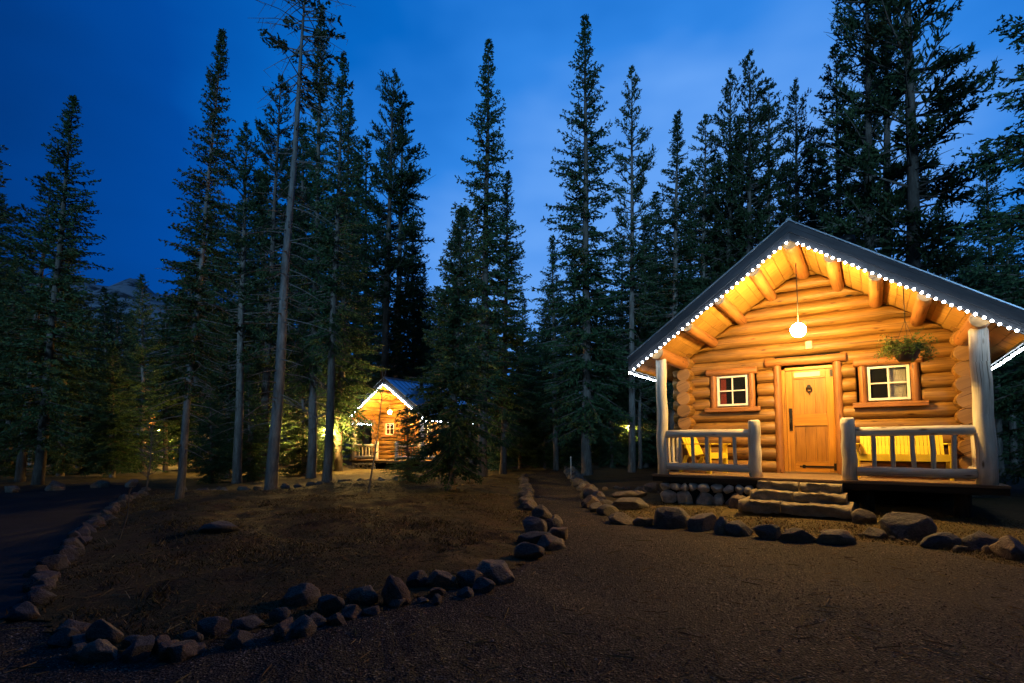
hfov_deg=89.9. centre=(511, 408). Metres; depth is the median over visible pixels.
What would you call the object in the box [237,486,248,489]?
rock
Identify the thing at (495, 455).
spruce tree
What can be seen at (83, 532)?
rock
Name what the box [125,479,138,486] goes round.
rock
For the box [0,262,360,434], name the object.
mountain
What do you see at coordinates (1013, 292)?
spruce tree
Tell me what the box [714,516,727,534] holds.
rock
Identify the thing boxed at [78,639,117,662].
rock
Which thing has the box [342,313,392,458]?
spruce tree
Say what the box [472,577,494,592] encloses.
rock
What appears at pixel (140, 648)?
rock
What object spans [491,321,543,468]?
spruce tree
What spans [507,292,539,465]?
spruce tree
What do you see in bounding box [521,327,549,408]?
pine tree
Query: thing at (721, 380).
window
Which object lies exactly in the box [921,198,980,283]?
spruce tree
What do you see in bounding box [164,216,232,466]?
spruce tree
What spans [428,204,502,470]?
pine tree
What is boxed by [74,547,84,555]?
rock
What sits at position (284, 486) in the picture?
rock
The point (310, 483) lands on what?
rock
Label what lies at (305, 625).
rock
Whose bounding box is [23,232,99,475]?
spruce tree
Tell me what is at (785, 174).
pine tree
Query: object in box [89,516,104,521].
rock
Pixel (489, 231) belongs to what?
spruce tree
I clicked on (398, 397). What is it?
string lights
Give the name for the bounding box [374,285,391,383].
spruce tree
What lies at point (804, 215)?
pine tree
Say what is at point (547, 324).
pine tree
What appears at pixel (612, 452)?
spruce tree
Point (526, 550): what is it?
rock
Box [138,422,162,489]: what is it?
sapling
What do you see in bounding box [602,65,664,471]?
pine tree
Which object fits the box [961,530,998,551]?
rock
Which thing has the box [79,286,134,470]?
spruce tree
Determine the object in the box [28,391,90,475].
spruce tree
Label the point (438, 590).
rock
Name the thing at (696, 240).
pine tree
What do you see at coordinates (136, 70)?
sky
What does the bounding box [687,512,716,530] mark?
rock
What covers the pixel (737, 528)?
rock
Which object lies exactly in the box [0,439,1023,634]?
ground
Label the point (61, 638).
rock
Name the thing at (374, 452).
sapling
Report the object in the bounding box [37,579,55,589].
rock
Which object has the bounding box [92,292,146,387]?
pine tree
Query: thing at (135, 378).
pine tree
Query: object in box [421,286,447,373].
spruce tree
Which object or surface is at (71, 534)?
rock
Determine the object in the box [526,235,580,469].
spruce tree
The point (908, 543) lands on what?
grass
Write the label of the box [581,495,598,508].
rock
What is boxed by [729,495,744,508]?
rock
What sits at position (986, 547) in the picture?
rock
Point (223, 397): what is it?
spruce tree
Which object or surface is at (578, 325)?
spruce tree
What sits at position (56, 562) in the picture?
rock
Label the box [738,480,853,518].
stone steps
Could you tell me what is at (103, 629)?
rock
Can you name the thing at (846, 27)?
pine tree
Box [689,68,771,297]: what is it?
pine tree
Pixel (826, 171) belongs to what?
spruce tree
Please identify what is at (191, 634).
rock
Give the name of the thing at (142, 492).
rock
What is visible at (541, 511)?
rock
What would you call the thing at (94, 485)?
rock
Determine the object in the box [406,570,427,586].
rock
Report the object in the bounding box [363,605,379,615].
rock
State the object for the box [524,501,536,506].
rock
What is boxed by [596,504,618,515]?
rock
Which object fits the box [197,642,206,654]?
rock
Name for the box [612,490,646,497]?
rock
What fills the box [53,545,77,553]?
rock
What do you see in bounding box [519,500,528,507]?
rock
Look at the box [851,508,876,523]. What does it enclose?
rock
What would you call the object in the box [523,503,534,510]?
rock
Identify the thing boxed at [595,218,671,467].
spruce tree
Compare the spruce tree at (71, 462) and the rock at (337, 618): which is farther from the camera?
the spruce tree at (71, 462)
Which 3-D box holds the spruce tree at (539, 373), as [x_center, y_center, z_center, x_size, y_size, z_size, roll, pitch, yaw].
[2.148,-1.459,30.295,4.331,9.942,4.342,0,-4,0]
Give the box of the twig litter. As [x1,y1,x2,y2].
[0,483,1023,682]
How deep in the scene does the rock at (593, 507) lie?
9.12 m
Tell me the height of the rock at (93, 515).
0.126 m
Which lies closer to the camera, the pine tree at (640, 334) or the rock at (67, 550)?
the rock at (67, 550)
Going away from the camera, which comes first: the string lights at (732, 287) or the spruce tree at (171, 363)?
the string lights at (732, 287)
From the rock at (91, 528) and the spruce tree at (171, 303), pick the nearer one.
the rock at (91, 528)
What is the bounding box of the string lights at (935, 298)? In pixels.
[794,241,1023,332]
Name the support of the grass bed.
on the ground at (609, 478)
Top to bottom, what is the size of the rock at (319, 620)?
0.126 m
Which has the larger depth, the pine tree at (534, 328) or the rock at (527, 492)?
the pine tree at (534, 328)
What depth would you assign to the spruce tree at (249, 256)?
28.32 m
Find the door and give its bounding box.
[785,368,836,472]
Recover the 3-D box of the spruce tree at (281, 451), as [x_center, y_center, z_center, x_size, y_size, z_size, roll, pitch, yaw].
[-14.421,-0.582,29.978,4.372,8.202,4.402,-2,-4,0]
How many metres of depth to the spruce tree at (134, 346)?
61.43 m
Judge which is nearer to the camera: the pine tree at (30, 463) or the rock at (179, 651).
the rock at (179, 651)
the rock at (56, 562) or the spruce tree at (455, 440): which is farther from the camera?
the spruce tree at (455, 440)
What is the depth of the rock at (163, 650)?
2.91 m
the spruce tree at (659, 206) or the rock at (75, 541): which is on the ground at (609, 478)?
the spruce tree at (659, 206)
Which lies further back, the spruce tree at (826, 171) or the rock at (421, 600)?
the spruce tree at (826, 171)
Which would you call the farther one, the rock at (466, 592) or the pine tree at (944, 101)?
the pine tree at (944, 101)
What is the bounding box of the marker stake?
[570,456,571,478]
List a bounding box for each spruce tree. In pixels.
[0,95,119,484]
[0,193,46,453]
[0,257,42,476]
[0,356,37,476]
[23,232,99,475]
[27,324,87,466]
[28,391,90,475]
[65,345,155,477]
[70,315,103,465]
[71,371,123,473]
[74,342,161,468]
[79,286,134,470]
[90,273,182,473]
[119,310,149,434]
[136,291,184,471]
[140,293,185,461]
[151,269,195,464]
[154,358,225,467]
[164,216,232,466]
[173,300,271,477]
[187,375,233,484]
[209,202,269,454]
[218,182,293,459]
[220,361,270,481]
[228,121,374,469]
[245,367,292,462]
[269,331,342,475]
[276,3,357,477]
[280,359,361,469]
[288,52,371,480]
[303,98,389,470]
[321,151,393,459]
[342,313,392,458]
[367,218,443,384]
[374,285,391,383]
[380,406,433,482]
[394,206,510,491]
[401,266,437,376]
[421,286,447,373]
[421,301,447,397]
[438,38,530,476]
[468,170,542,473]
[473,347,529,470]
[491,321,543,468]
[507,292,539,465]
[517,374,567,468]
[525,302,580,462]
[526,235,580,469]
[530,13,639,474]
[540,256,599,464]
[542,393,591,468]
[578,389,614,464]
[591,244,637,455]
[591,302,636,467]
[594,339,628,466]
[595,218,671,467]
[612,372,668,466]
[617,253,678,428]
[627,191,678,336]
[637,109,707,470]
[665,152,738,320]
[717,131,776,262]
[775,140,846,232]
[803,153,847,235]
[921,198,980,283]
[921,223,949,274]
[942,14,1023,489]
[947,245,978,283]
[959,143,1023,475]
[959,253,1023,465]
[993,229,1023,465]
[1000,110,1023,444]
[1000,250,1023,456]
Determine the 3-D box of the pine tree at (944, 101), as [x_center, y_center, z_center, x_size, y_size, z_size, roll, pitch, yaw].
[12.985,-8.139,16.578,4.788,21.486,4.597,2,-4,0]
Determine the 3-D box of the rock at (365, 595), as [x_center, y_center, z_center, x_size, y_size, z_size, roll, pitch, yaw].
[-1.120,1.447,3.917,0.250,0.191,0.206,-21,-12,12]
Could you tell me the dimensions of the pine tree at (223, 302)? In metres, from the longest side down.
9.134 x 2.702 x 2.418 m
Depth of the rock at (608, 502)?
9.59 m
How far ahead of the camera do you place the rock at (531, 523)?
7.04 m
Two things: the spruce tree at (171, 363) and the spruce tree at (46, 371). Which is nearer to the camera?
the spruce tree at (46, 371)
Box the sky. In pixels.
[0,0,1023,423]
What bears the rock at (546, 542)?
on the ground at (609, 478)
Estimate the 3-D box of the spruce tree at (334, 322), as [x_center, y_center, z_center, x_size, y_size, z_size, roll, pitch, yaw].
[-5.997,-4.934,17.459,2.608,15.152,2.386,1,-4,0]
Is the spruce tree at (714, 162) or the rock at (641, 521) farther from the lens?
the spruce tree at (714, 162)
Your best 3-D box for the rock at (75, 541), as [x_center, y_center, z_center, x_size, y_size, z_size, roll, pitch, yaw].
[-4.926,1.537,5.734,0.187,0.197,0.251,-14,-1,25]
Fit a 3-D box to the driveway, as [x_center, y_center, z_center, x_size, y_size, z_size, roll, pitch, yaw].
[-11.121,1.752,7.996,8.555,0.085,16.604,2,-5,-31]
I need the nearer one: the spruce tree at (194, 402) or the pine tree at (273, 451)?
the pine tree at (273, 451)
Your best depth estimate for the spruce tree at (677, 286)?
22.43 m
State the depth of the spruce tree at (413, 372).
34.84 m
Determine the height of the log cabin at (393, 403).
5.092 m
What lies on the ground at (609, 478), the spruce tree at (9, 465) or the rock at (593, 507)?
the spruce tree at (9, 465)
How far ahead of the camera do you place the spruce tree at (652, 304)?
46.64 m
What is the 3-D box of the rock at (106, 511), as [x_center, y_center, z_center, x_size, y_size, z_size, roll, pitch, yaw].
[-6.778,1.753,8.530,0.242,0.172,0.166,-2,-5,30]
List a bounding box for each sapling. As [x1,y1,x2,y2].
[118,487,133,539]
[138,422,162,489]
[368,371,392,492]
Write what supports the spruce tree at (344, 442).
on the ground at (609, 478)
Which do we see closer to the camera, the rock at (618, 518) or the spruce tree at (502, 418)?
the rock at (618, 518)
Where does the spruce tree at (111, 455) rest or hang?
on the ground at (609, 478)
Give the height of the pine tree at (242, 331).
11.859 m
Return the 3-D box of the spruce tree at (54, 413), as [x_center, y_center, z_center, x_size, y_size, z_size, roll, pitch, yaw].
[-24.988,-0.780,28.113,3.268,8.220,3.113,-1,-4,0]
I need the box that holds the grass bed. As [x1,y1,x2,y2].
[29,473,551,650]
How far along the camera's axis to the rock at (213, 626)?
3.29 m
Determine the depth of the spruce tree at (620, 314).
30.29 m
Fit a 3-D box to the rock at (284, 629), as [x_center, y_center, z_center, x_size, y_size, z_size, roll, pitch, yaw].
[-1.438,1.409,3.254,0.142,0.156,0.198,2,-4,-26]
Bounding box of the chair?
[679,437,730,473]
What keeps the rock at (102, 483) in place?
on the ground at (609, 478)
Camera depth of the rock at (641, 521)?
7.75 m
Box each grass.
[609,499,1023,567]
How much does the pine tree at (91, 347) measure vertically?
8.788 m
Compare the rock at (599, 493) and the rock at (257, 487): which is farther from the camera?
the rock at (257, 487)
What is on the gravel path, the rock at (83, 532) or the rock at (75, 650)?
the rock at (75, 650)
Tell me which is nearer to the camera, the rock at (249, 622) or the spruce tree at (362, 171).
the rock at (249, 622)
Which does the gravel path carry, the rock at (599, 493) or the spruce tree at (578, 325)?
the rock at (599, 493)
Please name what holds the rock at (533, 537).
on the grass bed
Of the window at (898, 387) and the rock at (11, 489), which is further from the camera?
the rock at (11, 489)
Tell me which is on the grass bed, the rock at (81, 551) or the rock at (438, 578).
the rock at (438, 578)
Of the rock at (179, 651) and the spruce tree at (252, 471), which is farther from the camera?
the spruce tree at (252, 471)
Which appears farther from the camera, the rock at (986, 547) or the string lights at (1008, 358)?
the string lights at (1008, 358)
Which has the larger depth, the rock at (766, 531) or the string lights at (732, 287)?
the string lights at (732, 287)
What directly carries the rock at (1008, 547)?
on the ground at (609, 478)
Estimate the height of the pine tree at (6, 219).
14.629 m
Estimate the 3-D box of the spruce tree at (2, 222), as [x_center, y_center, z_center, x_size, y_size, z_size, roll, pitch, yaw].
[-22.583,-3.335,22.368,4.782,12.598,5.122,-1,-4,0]
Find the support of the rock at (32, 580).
on the ground at (609, 478)
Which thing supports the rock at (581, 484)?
on the gravel path
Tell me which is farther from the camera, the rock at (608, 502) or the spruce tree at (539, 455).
the spruce tree at (539, 455)
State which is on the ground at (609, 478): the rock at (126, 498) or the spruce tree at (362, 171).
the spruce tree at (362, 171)
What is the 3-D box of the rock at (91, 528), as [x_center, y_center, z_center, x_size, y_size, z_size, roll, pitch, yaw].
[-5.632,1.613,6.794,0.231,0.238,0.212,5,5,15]
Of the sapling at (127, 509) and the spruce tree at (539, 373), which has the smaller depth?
the sapling at (127, 509)
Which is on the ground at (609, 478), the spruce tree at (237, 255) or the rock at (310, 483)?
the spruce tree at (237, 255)
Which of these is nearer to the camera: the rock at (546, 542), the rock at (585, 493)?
the rock at (546, 542)
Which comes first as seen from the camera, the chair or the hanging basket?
the hanging basket
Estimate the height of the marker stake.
0.890 m
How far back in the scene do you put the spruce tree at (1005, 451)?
26.87 m
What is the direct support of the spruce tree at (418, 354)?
on the ground at (609, 478)
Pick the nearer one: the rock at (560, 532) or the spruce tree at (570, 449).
the rock at (560, 532)
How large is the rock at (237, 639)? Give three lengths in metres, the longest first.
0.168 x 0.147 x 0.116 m
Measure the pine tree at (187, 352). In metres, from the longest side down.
10.572 x 1.839 x 1.722 m
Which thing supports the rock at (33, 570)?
on the ground at (609, 478)
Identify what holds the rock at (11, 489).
on the ground at (609, 478)
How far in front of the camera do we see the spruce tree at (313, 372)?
19.20 m
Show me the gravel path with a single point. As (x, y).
(553, 484)
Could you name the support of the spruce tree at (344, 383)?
on the ground at (609, 478)
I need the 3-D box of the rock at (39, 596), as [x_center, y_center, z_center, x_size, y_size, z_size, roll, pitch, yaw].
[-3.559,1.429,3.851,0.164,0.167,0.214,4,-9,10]
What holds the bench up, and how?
on the log cabin at (763, 390)
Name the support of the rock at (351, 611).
on the ground at (609, 478)
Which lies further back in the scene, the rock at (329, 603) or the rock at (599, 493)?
the rock at (599, 493)
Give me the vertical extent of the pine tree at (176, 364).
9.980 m
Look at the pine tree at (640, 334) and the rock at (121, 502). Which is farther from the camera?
the pine tree at (640, 334)
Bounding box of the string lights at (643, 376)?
[628,373,655,380]
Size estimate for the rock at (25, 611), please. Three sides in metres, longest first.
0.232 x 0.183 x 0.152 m
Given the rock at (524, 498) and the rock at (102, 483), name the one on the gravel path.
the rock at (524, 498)
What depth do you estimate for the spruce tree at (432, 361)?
27.16 m
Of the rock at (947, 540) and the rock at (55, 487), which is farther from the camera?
the rock at (55, 487)
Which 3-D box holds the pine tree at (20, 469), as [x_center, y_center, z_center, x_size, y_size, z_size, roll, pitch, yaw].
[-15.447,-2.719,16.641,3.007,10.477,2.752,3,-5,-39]
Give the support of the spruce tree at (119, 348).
on the ground at (609, 478)
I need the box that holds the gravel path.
[0,469,1023,682]
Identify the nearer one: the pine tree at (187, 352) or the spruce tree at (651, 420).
the pine tree at (187, 352)
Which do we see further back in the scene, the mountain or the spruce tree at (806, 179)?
the mountain
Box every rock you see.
[4,485,19,492]
[4,601,40,620]
[21,588,56,606]
[22,565,48,577]
[22,570,58,591]
[30,584,50,590]
[36,554,68,570]
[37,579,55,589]
[47,627,80,646]
[49,480,64,486]
[49,484,65,490]
[51,619,90,634]
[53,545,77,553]
[56,546,79,559]
[60,537,84,547]
[66,531,80,538]
[67,554,74,561]
[68,643,86,659]
[71,633,89,644]
[73,525,90,533]
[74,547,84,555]
[76,528,90,535]
[77,536,92,543]
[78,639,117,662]
[79,522,96,532]
[85,619,123,642]
[88,513,102,518]
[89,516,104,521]
[90,483,98,487]
[93,520,105,526]
[95,480,109,487]
[100,510,110,513]
[101,514,117,520]
[108,508,117,512]
[115,500,125,506]
[120,496,131,501]
[121,635,143,646]
[122,635,154,661]
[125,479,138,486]
[137,490,147,495]
[151,634,169,653]
[158,639,178,659]
[167,640,198,662]
[182,629,203,641]
[197,520,239,532]
[197,616,232,636]
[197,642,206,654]
[223,630,253,649]
[230,615,264,630]
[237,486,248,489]
[253,486,261,489]
[269,607,290,621]
[273,616,294,640]
[280,485,288,488]
[283,583,320,605]
[291,614,316,637]
[306,482,314,485]
[309,612,326,626]
[318,594,344,612]
[326,612,346,624]
[341,604,363,619]
[346,585,377,605]
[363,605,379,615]
[382,575,410,605]
[388,598,405,607]
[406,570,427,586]
[416,597,428,603]
[425,569,455,586]
[429,587,445,597]
[432,593,441,604]
[456,569,482,587]
[457,586,473,597]
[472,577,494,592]
[472,584,478,592]
[475,559,514,584]
[513,542,544,558]
[517,531,551,543]
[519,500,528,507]
[520,497,534,503]
[521,490,532,496]
[522,516,546,532]
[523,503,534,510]
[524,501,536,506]
[532,504,552,518]
[536,534,565,550]
[545,518,560,530]
[549,527,567,539]
[551,514,562,523]
[572,478,582,486]
[576,482,585,490]
[580,488,593,498]
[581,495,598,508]
[588,486,597,490]
[589,502,601,511]
[591,491,604,496]
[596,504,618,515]
[600,499,612,504]
[608,512,633,524]
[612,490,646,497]
[612,497,648,509]
[632,517,652,525]
[635,486,646,492]
[643,482,660,492]
[653,506,690,528]
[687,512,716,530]
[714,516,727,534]
[725,520,752,535]
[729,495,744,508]
[754,524,780,539]
[777,527,816,541]
[815,529,856,543]
[848,501,859,509]
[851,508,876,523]
[862,527,887,538]
[879,511,936,540]
[919,532,961,549]
[952,545,967,552]
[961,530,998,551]
[981,545,991,552]
[989,535,1023,560]
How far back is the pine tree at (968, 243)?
26.33 m
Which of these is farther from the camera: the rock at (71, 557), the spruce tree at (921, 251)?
the spruce tree at (921, 251)
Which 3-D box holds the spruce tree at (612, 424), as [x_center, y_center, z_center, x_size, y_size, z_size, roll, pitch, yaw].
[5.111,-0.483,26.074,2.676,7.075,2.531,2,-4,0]
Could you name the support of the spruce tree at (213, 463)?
on the ground at (609, 478)
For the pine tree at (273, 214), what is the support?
on the ground at (609, 478)
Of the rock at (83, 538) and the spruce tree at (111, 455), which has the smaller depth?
the rock at (83, 538)
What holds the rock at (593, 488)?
on the gravel path
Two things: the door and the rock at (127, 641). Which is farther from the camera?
the door
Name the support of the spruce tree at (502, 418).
on the ground at (609, 478)
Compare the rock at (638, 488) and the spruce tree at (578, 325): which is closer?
the rock at (638, 488)
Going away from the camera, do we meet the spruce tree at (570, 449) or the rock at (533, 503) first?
the rock at (533, 503)
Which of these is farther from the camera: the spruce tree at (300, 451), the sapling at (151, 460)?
the spruce tree at (300, 451)
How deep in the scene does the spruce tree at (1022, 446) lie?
37.80 m
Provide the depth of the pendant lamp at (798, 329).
9.02 m
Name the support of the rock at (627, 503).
on the ground at (609, 478)
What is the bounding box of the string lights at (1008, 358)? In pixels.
[991,347,1023,369]
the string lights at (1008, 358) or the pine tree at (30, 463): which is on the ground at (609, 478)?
the pine tree at (30, 463)
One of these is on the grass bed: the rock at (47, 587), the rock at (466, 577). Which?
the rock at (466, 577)
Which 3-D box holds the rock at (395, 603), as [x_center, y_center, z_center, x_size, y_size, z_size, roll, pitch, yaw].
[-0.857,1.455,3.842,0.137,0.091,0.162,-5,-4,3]
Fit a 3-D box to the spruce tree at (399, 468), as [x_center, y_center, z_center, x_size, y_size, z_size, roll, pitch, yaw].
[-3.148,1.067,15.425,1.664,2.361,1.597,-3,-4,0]
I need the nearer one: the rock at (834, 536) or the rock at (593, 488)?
the rock at (834, 536)
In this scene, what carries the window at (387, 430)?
in the log cabin at (393, 403)
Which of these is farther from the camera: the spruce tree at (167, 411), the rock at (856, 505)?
the spruce tree at (167, 411)
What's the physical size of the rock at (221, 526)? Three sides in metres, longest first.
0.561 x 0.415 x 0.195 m
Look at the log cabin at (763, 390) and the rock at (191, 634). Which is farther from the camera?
the log cabin at (763, 390)
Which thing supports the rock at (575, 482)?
on the gravel path
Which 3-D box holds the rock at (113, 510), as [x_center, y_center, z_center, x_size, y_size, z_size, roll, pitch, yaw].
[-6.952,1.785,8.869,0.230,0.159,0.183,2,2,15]
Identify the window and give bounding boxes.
[385,423,393,434]
[717,374,748,406]
[867,364,910,400]
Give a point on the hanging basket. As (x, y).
(907, 351)
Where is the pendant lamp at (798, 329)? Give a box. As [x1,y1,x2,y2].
[790,263,805,336]
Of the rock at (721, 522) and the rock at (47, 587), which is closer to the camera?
the rock at (47, 587)
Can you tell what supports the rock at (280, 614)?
on the grass bed
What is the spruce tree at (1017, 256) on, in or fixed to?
on the ground at (609, 478)
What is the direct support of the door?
in the log cabin at (763, 390)
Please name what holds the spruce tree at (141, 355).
on the ground at (609, 478)
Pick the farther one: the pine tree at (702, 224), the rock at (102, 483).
the pine tree at (702, 224)
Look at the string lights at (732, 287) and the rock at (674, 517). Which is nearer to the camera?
the rock at (674, 517)
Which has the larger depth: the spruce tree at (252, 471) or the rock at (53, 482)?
the spruce tree at (252, 471)
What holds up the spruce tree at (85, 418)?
on the ground at (609, 478)
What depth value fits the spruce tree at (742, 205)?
29.58 m
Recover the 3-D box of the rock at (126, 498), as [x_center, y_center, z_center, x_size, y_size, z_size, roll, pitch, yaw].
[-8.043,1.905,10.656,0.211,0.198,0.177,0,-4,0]
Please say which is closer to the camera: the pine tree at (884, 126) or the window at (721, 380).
the window at (721, 380)
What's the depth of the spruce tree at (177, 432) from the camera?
26.34 m
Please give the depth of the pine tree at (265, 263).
30.03 m
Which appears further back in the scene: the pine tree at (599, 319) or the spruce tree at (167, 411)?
the pine tree at (599, 319)
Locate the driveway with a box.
[0,482,145,627]
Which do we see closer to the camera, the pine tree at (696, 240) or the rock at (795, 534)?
the rock at (795, 534)
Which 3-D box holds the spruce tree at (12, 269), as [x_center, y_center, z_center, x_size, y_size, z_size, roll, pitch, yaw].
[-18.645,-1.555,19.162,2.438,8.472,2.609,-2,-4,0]
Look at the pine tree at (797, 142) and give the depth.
23.55 m
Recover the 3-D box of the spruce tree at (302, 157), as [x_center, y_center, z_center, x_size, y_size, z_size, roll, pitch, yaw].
[-9.964,-5.417,24.659,6.783,17.181,6.856,-1,-4,0]
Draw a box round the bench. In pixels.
[856,435,953,480]
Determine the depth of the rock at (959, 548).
5.72 m
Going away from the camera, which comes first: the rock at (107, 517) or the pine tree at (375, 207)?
the rock at (107, 517)
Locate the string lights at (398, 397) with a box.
[384,384,422,417]
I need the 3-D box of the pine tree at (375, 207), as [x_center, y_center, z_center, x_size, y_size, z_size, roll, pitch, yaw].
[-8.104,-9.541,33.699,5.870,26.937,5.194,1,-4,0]
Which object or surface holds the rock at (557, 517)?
on the ground at (609, 478)
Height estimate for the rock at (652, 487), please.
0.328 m
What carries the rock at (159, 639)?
on the ground at (609, 478)
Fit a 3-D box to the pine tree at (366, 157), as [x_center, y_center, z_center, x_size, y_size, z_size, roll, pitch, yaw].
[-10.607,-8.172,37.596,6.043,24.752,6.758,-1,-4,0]
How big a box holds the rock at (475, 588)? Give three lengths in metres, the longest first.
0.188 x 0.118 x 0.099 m
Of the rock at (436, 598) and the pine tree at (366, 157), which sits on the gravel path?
the rock at (436, 598)
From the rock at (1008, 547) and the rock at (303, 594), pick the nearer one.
the rock at (303, 594)
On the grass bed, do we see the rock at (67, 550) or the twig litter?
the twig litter
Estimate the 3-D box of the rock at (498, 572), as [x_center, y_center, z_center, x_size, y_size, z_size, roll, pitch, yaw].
[-0.158,1.476,4.536,0.367,0.264,0.277,5,-11,15]
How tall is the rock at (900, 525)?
0.408 m
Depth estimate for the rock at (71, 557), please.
5.20 m
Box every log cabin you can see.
[348,376,493,468]
[627,218,1023,518]
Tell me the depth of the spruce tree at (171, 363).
30.82 m
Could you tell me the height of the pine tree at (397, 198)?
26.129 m
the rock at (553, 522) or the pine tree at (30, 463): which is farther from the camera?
the pine tree at (30, 463)
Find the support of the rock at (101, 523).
on the grass bed
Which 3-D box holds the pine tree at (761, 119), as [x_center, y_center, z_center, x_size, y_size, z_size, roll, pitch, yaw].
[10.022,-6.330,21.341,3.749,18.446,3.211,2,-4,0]
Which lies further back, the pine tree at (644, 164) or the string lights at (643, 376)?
the pine tree at (644, 164)
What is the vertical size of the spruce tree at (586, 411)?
19.278 m
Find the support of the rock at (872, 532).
on the ground at (609, 478)
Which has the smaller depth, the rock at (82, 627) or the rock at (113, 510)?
the rock at (82, 627)
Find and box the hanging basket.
[874,287,938,362]
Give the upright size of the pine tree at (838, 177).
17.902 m
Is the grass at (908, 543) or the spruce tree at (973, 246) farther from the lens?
the spruce tree at (973, 246)
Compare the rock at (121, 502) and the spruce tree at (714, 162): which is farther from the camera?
the spruce tree at (714, 162)
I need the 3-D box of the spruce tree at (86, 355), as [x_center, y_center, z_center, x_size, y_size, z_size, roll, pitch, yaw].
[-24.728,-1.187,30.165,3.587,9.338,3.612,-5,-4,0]
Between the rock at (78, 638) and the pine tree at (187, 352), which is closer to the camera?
the rock at (78, 638)
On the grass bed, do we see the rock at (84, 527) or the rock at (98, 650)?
the rock at (84, 527)
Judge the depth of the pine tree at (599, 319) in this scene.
29.99 m
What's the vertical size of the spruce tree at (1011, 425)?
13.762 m
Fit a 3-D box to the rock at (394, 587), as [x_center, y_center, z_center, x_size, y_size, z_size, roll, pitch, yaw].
[-0.889,1.400,3.877,0.218,0.291,0.154,-23,-7,-16]
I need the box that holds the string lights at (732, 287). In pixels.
[629,239,788,372]
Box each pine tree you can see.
[0,145,38,363]
[0,171,94,481]
[23,305,46,464]
[51,300,99,467]
[84,301,147,410]
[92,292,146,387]
[125,345,150,406]
[141,28,242,498]
[155,293,190,465]
[193,120,304,483]
[197,251,255,475]
[218,73,311,475]
[226,0,354,490]
[237,140,323,465]
[328,136,405,458]
[349,68,434,433]
[366,89,435,381]
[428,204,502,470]
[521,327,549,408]
[530,291,578,382]
[579,271,620,463]
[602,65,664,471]
[619,291,655,468]
[647,169,726,328]
[664,113,743,305]
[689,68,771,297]
[700,49,787,289]
[731,77,799,257]
[753,161,825,231]
[770,77,844,235]
[801,42,877,244]
[810,0,927,257]
[824,0,953,278]
[826,0,1003,294]
[946,236,1004,283]
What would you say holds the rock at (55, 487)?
on the ground at (609, 478)
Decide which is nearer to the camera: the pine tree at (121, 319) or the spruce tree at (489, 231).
the spruce tree at (489, 231)
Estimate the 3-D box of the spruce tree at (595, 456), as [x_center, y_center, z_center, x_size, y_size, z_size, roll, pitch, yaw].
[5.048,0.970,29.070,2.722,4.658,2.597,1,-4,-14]
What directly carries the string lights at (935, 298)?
attached to the log cabin at (763, 390)

